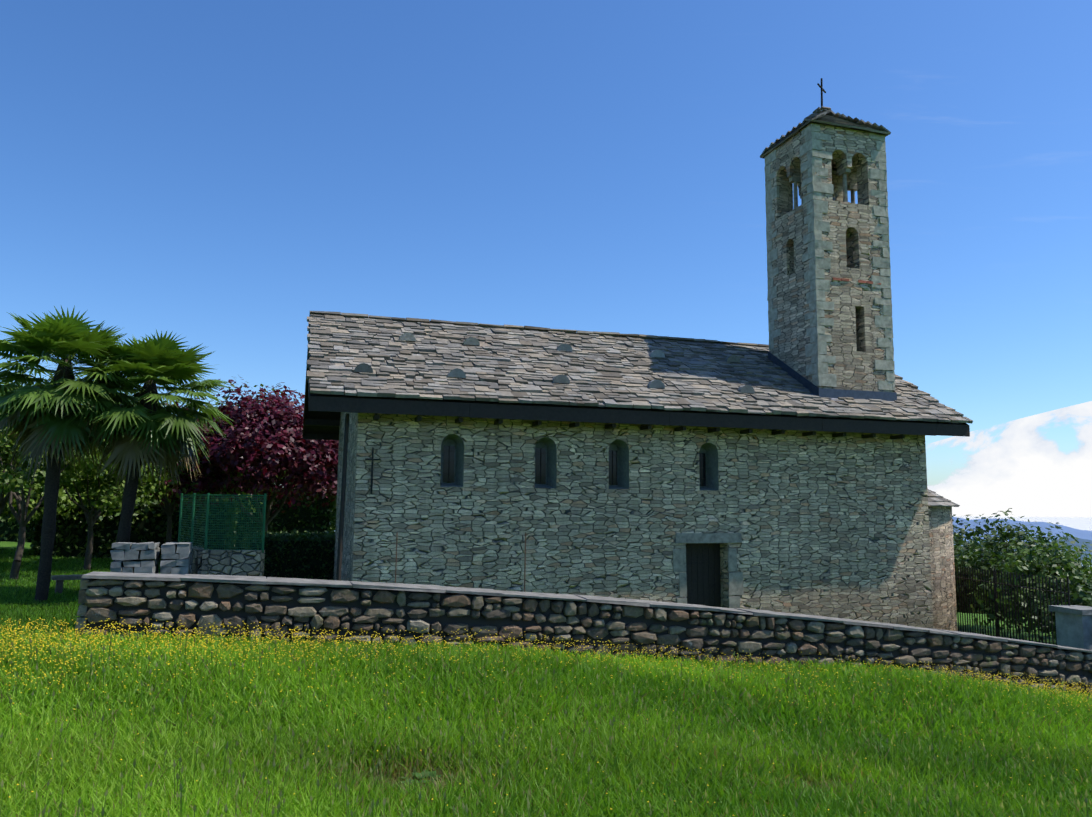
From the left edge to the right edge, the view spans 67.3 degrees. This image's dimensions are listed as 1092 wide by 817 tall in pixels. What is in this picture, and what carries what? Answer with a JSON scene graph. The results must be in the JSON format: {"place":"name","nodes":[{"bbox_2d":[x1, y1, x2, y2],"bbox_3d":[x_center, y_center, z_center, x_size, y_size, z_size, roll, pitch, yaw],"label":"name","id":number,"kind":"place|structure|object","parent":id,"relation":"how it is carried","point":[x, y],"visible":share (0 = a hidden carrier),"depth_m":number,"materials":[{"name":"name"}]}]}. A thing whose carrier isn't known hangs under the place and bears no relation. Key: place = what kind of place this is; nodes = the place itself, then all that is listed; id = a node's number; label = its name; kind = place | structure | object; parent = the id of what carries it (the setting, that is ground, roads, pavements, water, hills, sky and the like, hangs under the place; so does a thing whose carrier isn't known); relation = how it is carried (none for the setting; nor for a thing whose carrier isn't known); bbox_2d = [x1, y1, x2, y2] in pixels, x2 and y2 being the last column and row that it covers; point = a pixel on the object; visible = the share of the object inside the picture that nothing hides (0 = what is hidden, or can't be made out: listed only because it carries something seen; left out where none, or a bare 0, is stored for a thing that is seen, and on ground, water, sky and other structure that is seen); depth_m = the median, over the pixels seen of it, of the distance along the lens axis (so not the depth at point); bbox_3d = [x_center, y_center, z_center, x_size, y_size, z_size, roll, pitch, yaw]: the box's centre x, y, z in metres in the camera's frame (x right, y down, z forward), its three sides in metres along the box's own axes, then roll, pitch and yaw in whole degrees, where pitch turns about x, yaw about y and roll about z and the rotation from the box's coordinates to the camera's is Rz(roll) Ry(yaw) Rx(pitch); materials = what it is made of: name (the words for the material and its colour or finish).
{"place":"outdoors","nodes":[
{"label":"outdoors","id":0,"kind":"place"},
{"bbox_2d":[0,547,160,637],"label":"yard grass","id":1,"kind":"structure","parent":0,"point":[18,601],"depth_m":20.19,"materials":[{"name":"green plant"}]},
{"bbox_2d":[178,493,266,552],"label":"fence posts","id":2,"kind":"object","parent":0,"point":[194,495],"visible":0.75,"depth_m":16.53,"materials":[{"name":"green metal"}]},
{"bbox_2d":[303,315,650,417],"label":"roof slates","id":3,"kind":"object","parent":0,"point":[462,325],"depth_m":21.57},
{"bbox_2d":[0,541,1055,727],"bbox_3d":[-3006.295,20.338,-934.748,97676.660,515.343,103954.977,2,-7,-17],"label":"terrain","id":4,"kind":"structure","parent":0,"point":[7,544],"depth_m":24.37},
{"bbox_2d":[0,504,35,541],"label":"shrub row","id":5,"kind":"object","parent":4,"relation":"on","point":[14,531],"depth_m":39.42,"materials":[{"name":"green plant"}]},
{"bbox_2d":[0,381,91,514],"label":"tree","id":6,"kind":"object","parent":4,"relation":"on","point":[5,470],"depth_m":25.16,"materials":[{"name":"green plant"}]},
{"bbox_2d":[0,462,92,523],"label":"tree","id":7,"kind":"object","parent":4,"relation":"on","point":[62,497],"depth_m":29.77,"materials":[{"name":"green plant"}]},
{"bbox_2d":[0,360,115,579],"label":"tree","id":8,"kind":"object","parent":4,"relation":"on","point":[10,480],"depth_m":22.90,"materials":[{"name":"green plant"}]},
{"bbox_2d":[51,574,83,593],"bbox_3d":[-11.858,4.508,20.846,1.262,0.560,0.464,5,-8,-34],"label":"stone bench","id":9,"kind":"object","parent":4,"relation":"on","point":[59,579],"visible":0.43,"depth_m":20.48,"materials":[{"name":"grey stone"}]},
{"bbox_2d":[0,305,147,601],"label":"palm","id":10,"kind":"object","parent":4,"relation":"on","point":[31,421],"depth_m":18.93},
{"bbox_2d":[7,442,179,569],"bbox_3d":[-14.877,2.968,27.275,4.925,5.499,4.936,2,-7,-17],"label":"tree","id":11,"kind":"object","parent":4,"relation":"on","point":[153,485],"depth_m":26.90,"materials":[{"name":"green plant"}]},
{"bbox_2d":[25,474,192,529],"bbox_3d":[-17.974,3.718,34.249,6.704,5.423,6.799,2,-7,-17],"label":"tree","id":12,"kind":"object","parent":4,"relation":"on","point":[143,496],"depth_m":32.27,"materials":[{"name":"green plant"}]},
{"bbox_2d":[26,497,237,559],"bbox_3d":[-16.369,4.995,32.967,7.479,3.012,2.758,2,-7,-17],"label":"shrub row","id":13,"kind":"object","parent":4,"relation":"on","point":[34,550],"depth_m":32.11,"materials":[{"name":"green plant"}]},
{"bbox_2d":[54,330,234,560],"bbox_3d":[-9.837,1.590,20.212,4.050,6.952,4.158,2,-7,-17],"label":"palm","id":14,"kind":"object","parent":4,"relation":"on","point":[168,436],"depth_m":19.66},
{"bbox_2d":[120,392,170,405],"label":"tree","id":15,"kind":"object","parent":4,"relation":"on","point":[158,403],"depth_m":50.03,"materials":[{"name":"green plant"}]},
{"bbox_2d":[110,542,192,574],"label":"stone blocks","id":16,"kind":"structure","parent":4,"relation":"on","point":[177,557],"depth_m":15.75,"materials":[{"name":"grey stone"}]},
{"bbox_2d":[94,422,242,541],"bbox_3d":[-13.930,3.102,29.968,5.326,6.042,5.558,2,-7,-17],"label":"tree","id":17,"kind":"object","parent":4,"relation":"on","point":[198,493],"depth_m":29.71,"materials":[{"name":"green plant"}]},
{"bbox_2d":[176,474,271,519],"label":"tree","id":18,"kind":"object","parent":4,"relation":"on","point":[227,499],"depth_m":40.11,"materials":[{"name":"plant"}]},
{"bbox_2d":[191,546,264,575],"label":"stone wall","id":19,"kind":"structure","parent":4,"relation":"on","point":[232,562],"depth_m":16.27,"materials":[{"name":"grey stone"}]},
{"bbox_2d":[179,496,206,548],"bbox_3d":[-7.512,2.389,17.444,0.750,1.090,2.220,2,-7,-17],"label":"enclosure fence","id":20,"kind":"object","parent":19,"relation":"on","point":[203,528],"depth_m":17.32,"materials":[{"name":"green metal"}]},
{"bbox_2d":[206,496,263,549],"bbox_3d":[-6.243,2.292,16.481,1.100,1.090,0.380,2,-7,-17],"label":"enclosure fence","id":21,"kind":"object","parent":19,"relation":"on","point":[237,517],"visible":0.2,"depth_m":16.48,"materials":[{"name":"green metal"}]},
{"bbox_2d":[178,382,305,498],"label":"tree","id":22,"kind":"object","parent":4,"relation":"on","point":[262,385],"depth_m":43.07,"materials":[{"name":"plant"}]},
{"bbox_2d":[149,379,338,531],"bbox_3d":[-10.524,2.652,31.199,8.679,7.509,8.702,2,-7,-17],"label":"purple plum tree","id":23,"kind":"object","parent":4,"relation":"on","point":[275,443],"depth_m":28.94,"materials":[{"name":"purple plant"}]},
{"bbox_2d":[208,402,285,499],"bbox_3d":[-14.722,3.304,37.033,6.530,7.325,6.746,2,-7,-17],"label":"tree","id":24,"kind":"object","parent":4,"relation":"on","point":[246,470],"depth_m":37.22,"materials":[{"name":"plant"}]},
{"bbox_2d":[201,488,336,549],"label":"shrub row","id":25,"kind":"object","parent":4,"relation":"on","point":[301,514],"depth_m":42.54,"materials":[{"name":"green plant"}]},
{"bbox_2d":[241,530,334,579],"bbox_3d":[-6.973,4.546,23.748,3.652,2.199,1.622,2,-7,-17],"label":"hedge","id":26,"kind":"object","parent":4,"relation":"on","point":[318,563],"depth_m":23.23,"materials":[{"name":"green plant"}]},
{"bbox_2d":[289,482,336,528],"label":"tree","id":27,"kind":"object","parent":4,"relation":"on","point":[334,522],"depth_m":54.47,"materials":[{"name":"green plant"}]},
{"bbox_2d":[336,413,348,580],"bbox_3d":[-4.122,2.730,16.409,0.099,5.303,0.245,-2,-7,19],"label":"downpipe","id":28,"kind":"object","parent":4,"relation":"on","point":[341,522],"visible":0.65,"depth_m":16.51,"materials":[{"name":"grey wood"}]},
{"bbox_2d":[395,532,525,591],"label":"iron stakes","id":29,"kind":"object","parent":4,"relation":"on","point":[524,559],"visible":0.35,"depth_m":15.96,"materials":[{"name":"grey metal"}]},
{"bbox_2d":[78,668,1009,812],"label":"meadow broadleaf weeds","id":30,"kind":"object","parent":4,"relation":"on","point":[427,773],"depth_m":7.09,"materials":[{"name":"green plant"}]},
{"bbox_2d":[0,619,1091,816],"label":"meadow grass","id":31,"kind":"structure","parent":4,"relation":"on","point":[673,774],"depth_m":8.24,"materials":[{"name":"green plant"}]},
{"bbox_2d":[0,617,1091,816],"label":"buttercup flowers","id":32,"kind":"object","parent":4,"relation":"on","point":[307,641],"visible":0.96,"depth_m":10.29,"materials":[{"name":"yellow plant"}]},
{"bbox_2d":[84,578,1091,692],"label":"drystone wall","id":33,"kind":"structure","parent":4,"relation":"on","point":[445,619],"depth_m":12.30,"materials":[{"name":"grey stone"}]},
{"bbox_2d":[75,578,89,634],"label":"wall end","id":34,"kind":"structure","parent":33,"relation":"attached to","point":[82,612],"depth_m":10.75,"materials":[{"name":"grey stone"}]},
{"bbox_2d":[81,571,1091,652],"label":"wall coping","id":35,"kind":"object","parent":33,"relation":"on","point":[263,580],"visible":1,"depth_m":12.56,"materials":[{"name":"grey stone"}]},
{"bbox_2d":[83,579,1091,694],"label":"drystone wall stones","id":36,"kind":"object","parent":33,"relation":"attached to","point":[97,602],"visible":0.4,"depth_m":12.63,"materials":[{"name":"grey stone"}]},
{"bbox_2d":[334,412,932,628],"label":"church nave walls","id":37,"kind":"structure","parent":4,"relation":"on","point":[825,523],"depth_m":18.62,"materials":[{"name":"grey stone"}]},
{"bbox_2d":[365,447,379,493],"bbox_3d":[-3.579,1.278,16.881,0.300,0.950,0.032,2,-7,-17],"label":"wall cross","id":38,"kind":"object","parent":37,"relation":"attached to","point":[372,459],"visible":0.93,"depth_m":16.87,"materials":[{"name":"black metal"}]},
{"bbox_2d":[443,446,705,485],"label":"church window slits","id":39,"kind":"object","parent":37,"relation":"in","point":[448,465],"visible":0.75,"depth_m":18.39,"materials":[{"name":"black glass"}]},
{"bbox_2d":[303,380,969,439],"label":"church roof timbers","id":40,"kind":"object","parent":37,"relation":"on","point":[576,416],"visible":0.48,"depth_m":18.25,"materials":[{"name":"brown wood"}]},
{"bbox_2d":[304,368,965,433],"bbox_3d":[1.873,-0.614,22.506,16.160,2.522,8.040,2,-7,-17],"label":"roof eave","id":41,"kind":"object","parent":40,"relation":"on","point":[322,429],"depth_m":19.21,"materials":[{"name":"brown wood"}]},
{"bbox_2d":[302,331,967,437],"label":"church barge boards","id":42,"kind":"object","parent":41,"relation":"attached to","point":[308,358],"visible":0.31,"depth_m":21.89,"materials":[{"name":"brown wood"}]},
{"bbox_2d":[306,311,972,423],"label":"church roof slabs","id":43,"kind":"structure","parent":41,"relation":"on","point":[504,363],"depth_m":19.73,"materials":[{"name":"grey stone"}]},
{"bbox_2d":[354,333,754,392],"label":"roof stones","id":44,"kind":"object","parent":43,"relation":"on","point":[454,373],"visible":0.83,"depth_m":19.53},
{"bbox_2d":[673,533,743,607],"bbox_3d":[3.737,4.159,18.865,1.804,2.557,0.086,2,-7,-17],"label":"door frame","id":45,"kind":"object","parent":37,"relation":"in","point":[735,583],"visible":0.54,"depth_m":18.98,"materials":[{"name":"grey stone"}]},
{"bbox_2d":[686,543,720,606],"bbox_3d":[3.603,4.362,19.208,1.076,2.418,0.065,2,-7,-17],"label":"church door","id":46,"kind":"structure","parent":45,"relation":"in","point":[702,579],"depth_m":19.26,"materials":[{"name":"brown wood"}]},
{"bbox_2d":[928,506,957,630],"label":"apse wall","id":47,"kind":"structure","parent":4,"relation":"on","point":[942,569],"depth_m":21.74,"materials":[{"name":"grey stone"}]},
{"bbox_2d":[927,488,959,506],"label":"church apse roof slabs","id":48,"kind":"structure","parent":47,"relation":"on","point":[934,499],"depth_m":22.05,"materials":[{"name":"grey stone"}]},
{"bbox_2d":[955,566,1069,647],"bbox_3d":[11.405,5.377,20.108,0.358,2.940,7.605,1,-6,0],"label":"metal fence","id":49,"kind":"object","parent":4,"relation":"on","point":[994,582],"visible":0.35,"depth_m":20.25,"materials":[{"name":"black metal"}]},
{"bbox_2d":[952,508,1091,615],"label":"bush","id":50,"kind":"object","parent":4,"relation":"on","point":[957,537],"depth_m":34.93,"materials":[{"name":"green plant"}]},
{"bbox_2d":[954,522,1091,633],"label":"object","id":51,"kind":"object","parent":4,"relation":"on","point":[975,561],"depth_m":23.65,"materials":[{"name":"green plant"}]},
{"bbox_2d":[966,533,1091,635],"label":"bush","id":52,"kind":"object","parent":4,"relation":"on","point":[1054,567],"depth_m":21.15,"materials":[{"name":"green plant"}]},
{"bbox_2d":[1007,571,1091,640],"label":"bush","id":53,"kind":"object","parent":4,"relation":"on","point":[1084,593],"visible":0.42,"depth_m":19.48,"materials":[{"name":"green plant"}]},
{"bbox_2d":[1055,612,1091,652],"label":"gate pillars","id":54,"kind":"structure","parent":4,"relation":"on","point":[1074,630],"depth_m":17.08,"materials":[{"name":"grey concrete"}]},
{"bbox_2d":[1048,605,1091,614],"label":"gate pillar caps","id":55,"kind":"object","parent":54,"relation":"on","point":[1078,609],"visible":1,"depth_m":17.21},
{"bbox_2d":[0,0,1091,485],"label":"sky","id":56,"kind":"structure","parent":0,"point":[218,174],"materials":[{"name":"blue"}]},
{"bbox_2d":[448,445,705,485],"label":"church window bars","id":57,"kind":"object","parent":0,"point":[612,465],"visible":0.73,"depth_m":18.88,"materials":[{"name":"black metal"}]},
{"bbox_2d":[766,123,894,392],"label":"church bell tower","id":58,"kind":"structure","parent":0,"point":[854,332],"depth_m":21.67,"materials":[{"name":"grey stone"}]},
{"bbox_2d":[789,168,856,208],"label":"window columns","id":59,"kind":"structure","parent":58,"relation":"attached to","point":[844,172],"depth_m":22.42,"materials":[{"name":"grey stone"}]},
{"bbox_2d":[764,119,885,156],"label":"roof eaves","id":60,"kind":"object","parent":58,"relation":"on","point":[823,124],"visible":0.21,"depth_m":21.92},
{"bbox_2d":[760,106,890,158],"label":"church tower roof slabs","id":61,"kind":"structure","parent":60,"relation":"on","point":[828,114],"depth_m":22.34,"materials":[{"name":"grey stone"}]},
{"bbox_2d":[817,78,825,106],"bbox_3d":[7.768,-8.795,23.094,0.663,1.051,0.063,9,-11,-53],"label":"cross","id":62,"kind":"object","parent":61,"relation":"on","point":[822,89],"visible":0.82,"depth_m":23.08,"materials":[{"name":"black metal"}]},
{"bbox_2d":[764,124,894,390],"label":"corner quoins","id":63,"kind":"object","parent":58,"relation":"attached to","point":[814,275],"visible":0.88,"depth_m":21.50,"materials":[{"name":"grey stone"}]},
{"bbox_2d":[768,351,896,401],"bbox_3d":[7.720,-0.808,22.078,2.810,1.791,2.490,2,-7,-17],"label":"roof flashing","id":64,"kind":"object","parent":58,"relation":"attached to","point":[832,394],"visible":0.18,"depth_m":21.15,"materials":[{"name":"grey metal"}]},
{"bbox_2d":[833,277,880,284],"bbox_3d":[8.130,-3.329,21.440,1.488,0.080,0.048,2,-7,-17],"label":"church tower brick band","id":65,"kind":"object","parent":58,"relation":"attached to","point":[859,281],"visible":0.81,"depth_m":21.44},
{"bbox_2d":[832,168,838,200],"bbox_3d":[7.735,-6.192,22.792,1.500,1.070,0.604,2,-7,-17],"label":"church tower bell","id":66,"kind":"object","parent":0,"point":[834,171],"depth_m":22.88,"materials":[{"name":"black metal"}]},
{"bbox_2d":[927,401,1091,516],"bbox_3d":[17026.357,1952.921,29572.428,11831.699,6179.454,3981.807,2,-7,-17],"label":"cloud","id":67,"kind":"structure","parent":0,"point":[1020,467],"depth_m":29529.41,"materials":[{"name":"white"}]},
{"bbox_2d":[952,517,1091,544],"bbox_3d":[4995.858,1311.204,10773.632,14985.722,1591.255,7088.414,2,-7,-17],"label":"hill ridge","id":68,"kind":"structure","parent":0,"point":[1081,534],"depth_m":9144.01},
{"bbox_2d":[953,516,1091,566],"bbox_3d":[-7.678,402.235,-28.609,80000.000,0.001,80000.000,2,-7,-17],"label":"lake water","id":69,"kind":"structure","parent":0,"point":[1082,523],"depth_m":22713.06,"materials":[{"name":"blue liquid"}]},
{"bbox_2d":[1054,537,1091,562],"bbox_3d":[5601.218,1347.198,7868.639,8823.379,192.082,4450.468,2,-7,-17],"label":"hills near shore","id":70,"kind":"structure","parent":0,"point":[1080,543],"depth_m":7023.39,"materials":[{"name":"blue"}]}
]}

